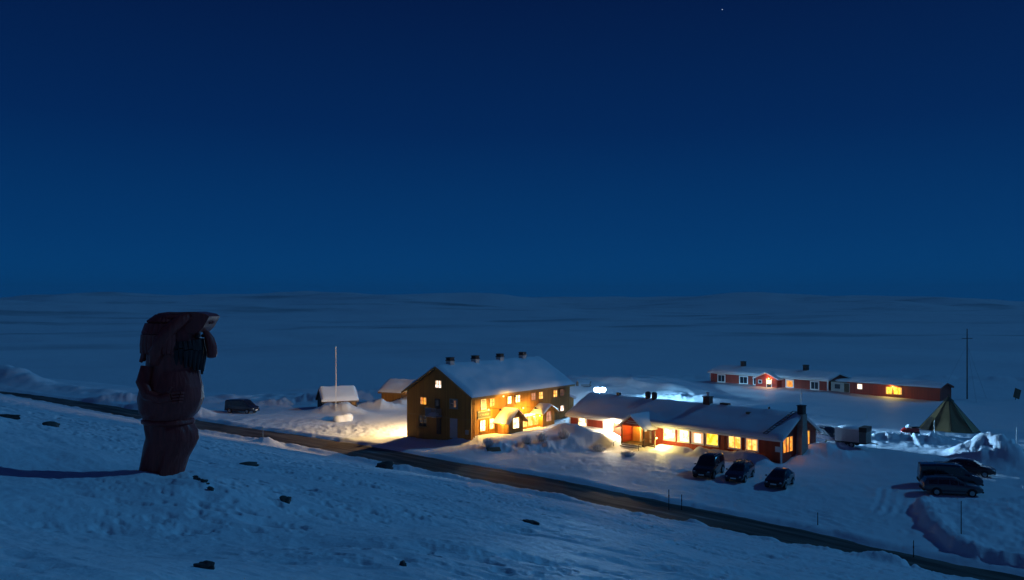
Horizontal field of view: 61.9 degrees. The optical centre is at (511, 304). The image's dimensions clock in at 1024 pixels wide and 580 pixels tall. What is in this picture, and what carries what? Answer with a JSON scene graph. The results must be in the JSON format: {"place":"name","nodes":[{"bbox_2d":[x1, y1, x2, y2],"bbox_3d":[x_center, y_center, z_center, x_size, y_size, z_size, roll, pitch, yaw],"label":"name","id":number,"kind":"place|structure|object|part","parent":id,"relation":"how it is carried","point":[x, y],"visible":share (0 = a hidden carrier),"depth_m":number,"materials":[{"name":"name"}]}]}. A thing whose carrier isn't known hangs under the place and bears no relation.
{"place":"outdoors","nodes":[
{"label":"outdoors","id":0,"kind":"place"},
{"bbox_2d":[0,291,1023,579],"bbox_3d":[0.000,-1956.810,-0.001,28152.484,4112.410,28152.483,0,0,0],"label":"ground","id":1,"kind":"structure","parent":0,"point":[82,497],"depth_m":84.97,"materials":[{"name":"white snow"}]},
{"bbox_2d":[0,414,19,419],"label":"rock","id":2,"kind":"object","parent":1,"relation":"on","point":[16,417],"visible":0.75,"depth_m":29.91,"materials":[{"name":"black stone"}]},
{"bbox_2d":[42,421,59,426],"bbox_3d":[-15.976,4.178,29.615,0.308,0.288,0.599,0,0,37],"label":"rock","id":3,"kind":"object","parent":1,"relation":"on","point":[52,423],"visible":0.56,"depth_m":29.53,"materials":[{"name":"black stone"}]},
{"bbox_2d":[136,312,219,475],"bbox_3d":[-5.796,1.576,14.741,1.372,2.920,1.061,0,0,0],"label":"wooden statue","id":4,"kind":"object","parent":1,"relation":"on","point":[176,350],"visible":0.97,"depth_m":14.49,"materials":[{"name":"brown wood"}]},
{"bbox_2d":[193,475,213,490],"bbox_3d":[-5.066,2.893,13.977,0.131,0.123,1.238,0,0,-33],"label":"stone row","id":5,"kind":"object","parent":1,"relation":"on","point":[196,477],"visible":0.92,"depth_m":13.82,"materials":[{"name":"grey stone"}]},
{"bbox_2d":[193,560,214,569],"bbox_3d":[-2.077,1.766,5.766,0.177,0.071,0.119,0,0,25],"label":"rock","id":6,"kind":"object","parent":1,"relation":"on","point":[206,564],"visible":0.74,"depth_m":5.73,"materials":[{"name":"black stone"}]},
{"bbox_2d":[224,398,259,413],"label":"parked van","id":7,"kind":"object","parent":1,"relation":"on","point":[246,406],"visible":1,"depth_m":125.49,"materials":[{"name":"blue paint"}]},
{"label":"side window","id":8,"kind":"part","parent":7,"relation":"part of","materials":[{"name":"black glass"}]},
{"bbox_2d":[239,461,258,465],"bbox_3d":[-7.807,4.748,25.306,0.417,0.199,0.745,0,0,38],"label":"rock","id":9,"kind":"object","parent":1,"relation":"on","point":[248,463],"visible":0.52,"depth_m":25.23,"materials":[{"name":"grey stone"}]},
{"bbox_2d":[280,495,291,503],"bbox_3d":[-3.826,3.288,14.413,0.198,0.145,0.332,0,0,-13],"label":"rock","id":10,"kind":"object","parent":1,"relation":"on","point":[285,499],"visible":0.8,"depth_m":14.32,"materials":[{"name":"grey stone"}]},
{"bbox_2d":[315,385,358,406],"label":"log hut","id":11,"kind":"object","parent":1,"relation":"on","point":[335,394],"visible":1,"depth_m":130.56,"materials":[{"name":"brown wood"}]},
{"bbox_2d":[333,413,352,421],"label":"snow block","id":12,"kind":"structure","parent":1,"relation":"on","point":[344,417],"depth_m":117.45,"materials":[{"name":"white snow"}]},
{"bbox_2d":[375,461,393,468],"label":"rock","id":13,"kind":"object","parent":1,"relation":"on","point":[387,465],"visible":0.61,"depth_m":70.71,"materials":[{"name":"grey stone"}]},
{"bbox_2d":[378,378,415,401],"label":"ochre shed","id":14,"kind":"structure","parent":1,"relation":"on","point":[390,389],"depth_m":139.26,"materials":[{"name":"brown wood"}]},
{"bbox_2d":[399,560,406,565],"bbox_3d":[-1.101,2.617,8.595,0.078,0.084,0.134,0,0,-14],"label":"rock","id":15,"kind":"object","parent":1,"relation":"on","point":[402,563],"visible":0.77,"depth_m":8.56,"materials":[{"name":"black stone"}]},
{"bbox_2d":[401,352,575,439],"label":"ochre house","id":16,"kind":"structure","parent":1,"relation":"on","point":[450,399],"depth_m":100.67,"materials":[{"name":"wood"}]},
{"bbox_2d":[418,414,427,427],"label":"window","id":17,"kind":"structure","parent":16,"relation":"in","point":[422,420],"depth_m":100.66,"materials":[{"name":"black glass"}]},
{"bbox_2d":[420,396,426,405],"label":"window","id":18,"kind":"structure","parent":16,"relation":"in","point":[423,400],"depth_m":100.59,"materials":[{"name":"orange glass"}]},
{"bbox_2d":[435,399,439,408],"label":"balcony door","id":19,"kind":"structure","parent":16,"relation":"in","point":[437,401],"depth_m":99.20,"materials":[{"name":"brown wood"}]},
{"bbox_2d":[434,380,441,388],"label":"window","id":20,"kind":"structure","parent":16,"relation":"in","point":[438,383],"depth_m":99.15,"materials":[{"name":"white glass"}]},
{"bbox_2d":[449,399,457,408],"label":"window","id":21,"kind":"structure","parent":16,"relation":"in","point":[451,401],"depth_m":97.77,"materials":[{"name":"black glass"}]},
{"bbox_2d":[450,418,456,437],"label":"door","id":22,"kind":"structure","parent":16,"relation":"in","point":[453,422],"depth_m":97.73,"materials":[{"name":"grey wood"}]},
{"bbox_2d":[479,419,485,432],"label":"window","id":23,"kind":"structure","parent":16,"relation":"in","point":[482,423],"depth_m":97.76,"materials":[{"name":"yellow glass"}]},
{"bbox_2d":[481,399,485,409],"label":"window","id":24,"kind":"structure","parent":16,"relation":"in","point":[483,401],"depth_m":97.86,"materials":[{"name":"yellow glass"}]},
{"bbox_2d":[489,398,494,407],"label":"window","id":25,"kind":"structure","parent":16,"relation":"in","point":[491,400],"depth_m":99.05,"materials":[{"name":"yellow glass"}]},
{"bbox_2d":[489,417,494,430],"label":"window","id":26,"kind":"structure","parent":16,"relation":"in","point":[491,426],"depth_m":99.05,"materials":[{"name":"yellow glass"}]},
{"bbox_2d":[507,395,511,404],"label":"window","id":27,"kind":"structure","parent":16,"relation":"in","point":[509,398],"depth_m":101.73,"materials":[{"name":"yellow glass"}]},
{"bbox_2d":[515,394,520,403],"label":"window","id":28,"kind":"structure","parent":16,"relation":"in","point":[518,397],"depth_m":103.08,"materials":[{"name":"yellow glass"}]},
{"bbox_2d":[530,392,536,401],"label":"window","id":29,"kind":"structure","parent":16,"relation":"in","point":[533,394],"depth_m":105.60,"materials":[{"name":"orange"}]},
{"bbox_2d":[538,391,543,399],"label":"window","id":30,"kind":"structure","parent":16,"relation":"in","point":[541,393],"depth_m":106.95,"materials":[{"name":"yellow glass"}]},
{"bbox_2d":[553,389,557,397],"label":"window","id":31,"kind":"structure","parent":16,"relation":"in","point":[555,391],"depth_m":109.43,"materials":[{"name":"yellow glass"}]},
{"bbox_2d":[560,388,564,396],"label":"window","id":32,"kind":"structure","parent":16,"relation":"in","point":[561,389],"depth_m":110.56,"materials":[{"name":"black glass"}]},
{"bbox_2d":[482,436,494,446],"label":"frosted shrub","id":33,"kind":"object","parent":1,"relation":"on","point":[486,443],"visible":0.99,"depth_m":93.87,"materials":[{"name":"grey plant"}]},
{"bbox_2d":[486,447,500,450],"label":"wooden board","id":34,"kind":"object","parent":1,"relation":"on","point":[493,448],"visible":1,"depth_m":92.56,"materials":[{"name":"brown wood"}]},
{"bbox_2d":[522,435,532,443],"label":"frosted shrub","id":35,"kind":"object","parent":1,"relation":"on","point":[527,440],"visible":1,"depth_m":94.98,"materials":[{"name":"grey plant"}]},
{"bbox_2d":[522,519,539,524],"bbox_3d":[0.385,4.892,19.194,0.217,0.112,0.645,0,0,-39],"label":"rock","id":36,"kind":"object","parent":1,"relation":"on","point":[533,522],"visible":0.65,"depth_m":19.08,"materials":[{"name":"grey stone"}]},
{"bbox_2d":[536,431,548,441],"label":"frosted shrub","id":37,"kind":"object","parent":1,"relation":"on","point":[540,436],"visible":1,"depth_m":95.68,"materials":[{"name":"grey plant"}]},
{"bbox_2d":[558,427,570,438],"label":"frosted shrub","id":38,"kind":"object","parent":1,"relation":"on","point":[563,434],"visible":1,"depth_m":97.06,"materials":[{"name":"grey plant"}]},
{"bbox_2d":[591,443,605,451],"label":"frosted shrub","id":39,"kind":"object","parent":1,"relation":"on","point":[595,447],"visible":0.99,"depth_m":94.22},
{"bbox_2d":[594,387,605,393],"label":"floodlight post","id":40,"kind":"object","parent":1,"relation":"on","point":[601,389],"visible":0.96,"depth_m":122.29,"materials":[{"name":"grey metal"}]},
{"bbox_2d":[620,450,635,456],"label":"frosted shrub","id":41,"kind":"object","parent":1,"relation":"on","point":[628,453],"visible":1,"depth_m":90.32,"materials":[{"name":"grey plant"}]},
{"bbox_2d":[565,391,821,463],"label":"red lodge","id":42,"kind":"structure","parent":1,"relation":"on","point":[778,436],"depth_m":94.41,"materials":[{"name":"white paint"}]},
{"bbox_2d":[578,418,586,425],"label":"window","id":43,"kind":"structure","parent":42,"relation":"in","point":[583,422],"depth_m":104.52,"materials":[{"name":"white glass"}]},
{"bbox_2d":[603,421,612,430],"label":"window","id":44,"kind":"structure","parent":42,"relation":"in","point":[606,425],"depth_m":101.77,"materials":[{"name":"white glass"}]},
{"bbox_2d":[663,428,675,441],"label":"window","id":45,"kind":"structure","parent":42,"relation":"in","point":[668,434],"depth_m":95.80,"materials":[{"name":"glass"}]},
{"bbox_2d":[677,430,689,443],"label":"window","id":46,"kind":"structure","parent":42,"relation":"in","point":[682,436],"depth_m":94.52,"materials":[{"name":"white glass"}]},
{"bbox_2d":[691,432,703,444],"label":"window","id":47,"kind":"structure","parent":42,"relation":"in","point":[697,438],"depth_m":93.28,"materials":[{"name":"white glass"}]},
{"bbox_2d":[705,433,718,446],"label":"window","id":48,"kind":"structure","parent":42,"relation":"in","point":[712,440],"depth_m":91.99,"materials":[{"name":"yellow glass"}]},
{"bbox_2d":[727,436,741,449],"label":"window","id":49,"kind":"structure","parent":42,"relation":"in","point":[735,443],"depth_m":90.08,"materials":[{"name":"yellow glass"}]},
{"bbox_2d":[744,438,758,452],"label":"window","id":50,"kind":"structure","parent":42,"relation":"in","point":[752,445],"depth_m":88.70,"materials":[{"name":"yellow glass"}]},
{"bbox_2d":[783,439,785,453],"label":"window","id":51,"kind":"structure","parent":42,"relation":"in","point":[784,442],"depth_m":86.95,"materials":[{"name":"orange"}]},
{"bbox_2d":[786,436,789,452],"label":"window","id":52,"kind":"structure","parent":42,"relation":"in","point":[787,438],"depth_m":87.49,"materials":[{"name":"orange"}]},
{"bbox_2d":[790,436,792,451],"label":"window","id":53,"kind":"structure","parent":42,"relation":"in","point":[791,437],"depth_m":88.06,"materials":[{"name":"orange"}]},
{"bbox_2d":[807,430,809,444],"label":"window","id":54,"kind":"structure","parent":42,"relation":"in","point":[807,430],"depth_m":90.87,"materials":[{"name":"yellow"}]},
{"bbox_2d":[692,451,724,478],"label":"parked car","id":55,"kind":"object","parent":1,"relation":"on","point":[709,464],"visible":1,"depth_m":79.78,"materials":[{"name":"black paint"}]},
{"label":"side window","id":56,"kind":"part","parent":55,"relation":"part of","materials":[{"name":"black glass"}]},
{"bbox_2d":[725,458,754,482],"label":"parked car","id":57,"kind":"object","parent":1,"relation":"on","point":[743,471],"visible":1,"depth_m":78.14,"materials":[{"name":"blue paint"}]},
{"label":"side window","id":58,"kind":"part","parent":57,"relation":"part of","materials":[{"name":"black glass"}]},
{"bbox_2d":[707,361,851,390],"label":"red cabin","id":59,"kind":"object","parent":1,"relation":"on","point":[804,378],"visible":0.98,"depth_m":162.00,"materials":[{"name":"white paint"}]},
{"bbox_2d":[717,374,724,382],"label":"window","id":60,"kind":"structure","parent":59,"relation":"in","point":[720,377],"depth_m":171.86,"materials":[{"name":"white paint"}]},
{"bbox_2d":[739,376,747,383],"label":"window","id":61,"kind":"structure","parent":59,"relation":"in","point":[742,379],"depth_m":167.96,"materials":[{"name":"white paint"}]},
{"bbox_2d":[785,379,793,387],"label":"window","id":62,"kind":"structure","parent":59,"relation":"in","point":[789,383],"depth_m":160.39,"materials":[{"name":"orange glass"}]},
{"bbox_2d":[810,381,818,389],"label":"window","id":63,"kind":"structure","parent":59,"relation":"in","point":[814,385],"depth_m":156.52,"materials":[{"name":"white paint"}]},
{"bbox_2d":[764,467,794,489],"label":"parked car","id":64,"kind":"object","parent":1,"relation":"on","point":[780,477],"visible":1,"depth_m":75.27,"materials":[{"name":"black paint"}]},
{"bbox_2d":[829,378,850,392],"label":"link building","id":65,"kind":"structure","parent":1,"relation":"on","point":[840,385],"depth_m":153.78,"materials":[{"name":"grey paint"}]},
{"bbox_2d":[844,383,848,391],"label":"door","id":66,"kind":"structure","parent":65,"relation":"in","point":[846,386],"depth_m":152.78,"materials":[{"name":"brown wood"}]},
{"bbox_2d":[834,425,877,446],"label":"box trailer","id":67,"kind":"object","parent":1,"relation":"on","point":[851,436],"visible":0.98,"depth_m":92.06,"materials":[{"name":"white paint"}]},
{"bbox_2d":[847,376,953,400],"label":"red cabin","id":68,"kind":"object","parent":1,"relation":"on","point":[914,389],"visible":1,"depth_m":144.73,"materials":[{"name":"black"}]},
{"bbox_2d":[857,384,862,389],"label":"window","id":69,"kind":"structure","parent":68,"relation":"in","point":[859,386],"depth_m":149.96,"materials":[{"name":"white glass"}]},
{"bbox_2d":[886,386,891,394],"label":"window","id":70,"kind":"structure","parent":68,"relation":"in","point":[888,389],"depth_m":146.05,"materials":[{"name":"yellow glass"}]},
{"bbox_2d":[893,387,901,394],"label":"window","id":71,"kind":"structure","parent":68,"relation":"in","point":[896,390],"depth_m":145.00,"materials":[{"name":"yellow glass"}]},
{"bbox_2d":[898,424,919,434],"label":"snow scooter","id":72,"kind":"object","parent":1,"relation":"on","point":[910,430],"visible":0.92,"depth_m":101.24,"materials":[{"name":"red"}]},
{"bbox_2d":[917,394,980,433],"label":"lavvu tent","id":73,"kind":"object","parent":1,"relation":"on","point":[947,415],"visible":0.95,"depth_m":105.93,"materials":[{"name":"green fabric"}]},
{"bbox_2d":[917,461,983,485],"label":"parked van","id":74,"kind":"object","parent":1,"relation":"on","point":[959,471],"visible":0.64,"depth_m":74.24,"materials":[{"name":"blue paint"}]},
{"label":"side window","id":75,"kind":"part","parent":74,"relation":"part of","materials":[{"name":"black glass"}]},
{"bbox_2d":[919,474,983,496],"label":"parked car","id":76,"kind":"object","parent":1,"relation":"on","point":[936,484],"visible":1,"depth_m":71.06,"materials":[{"name":"grey paint"}]},
{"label":"side window","id":77,"kind":"part","parent":76,"relation":"part of","materials":[{"name":"black glass"}]},
{"bbox_2d":[961,501,961,533],"bbox_3d":[29.900,14.265,56.800,0.070,2.450,0.067,0,0,0],"label":"marker stick","id":78,"kind":"object","parent":1,"relation":"on","point":[961,517],"visible":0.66,"depth_m":56.77,"materials":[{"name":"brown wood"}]},
{"bbox_2d":[953,329,982,398],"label":"radio mast","id":79,"kind":"object","parent":1,"relation":"on","point":[967,338],"visible":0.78,"depth_m":145.42,"materials":[{"name":"black metal"}]},
{"bbox_2d":[945,458,995,477],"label":"parked car","id":80,"kind":"object","parent":1,"relation":"on","point":[973,466],"visible":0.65,"depth_m":79.06,"materials":[{"name":"red paint"}]},
{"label":"side window","id":81,"kind":"part","parent":80,"relation":"part of","materials":[{"name":"black glass"}]},
{"bbox_2d":[1013,388,1020,399],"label":"leaning board","id":82,"kind":"object","parent":1,"relation":"on","point":[1017,392],"visible":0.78,"depth_m":144.07,"materials":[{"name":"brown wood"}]},
{"bbox_2d":[0,391,1023,579],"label":"road","id":83,"kind":"structure","parent":0,"point":[658,508],"depth_m":73.17,"materials":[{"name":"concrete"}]},
{"bbox_2d":[0,0,1023,300],"label":"sky","id":84,"kind":"structure","parent":0,"point":[521,148],"materials":[{"name":"blue"}]},
{"bbox_2d":[817,424,840,442],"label":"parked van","id":85,"kind":"object","parent":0,"point":[827,434],"visible":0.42,"depth_m":94.42,"materials":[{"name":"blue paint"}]}
]}

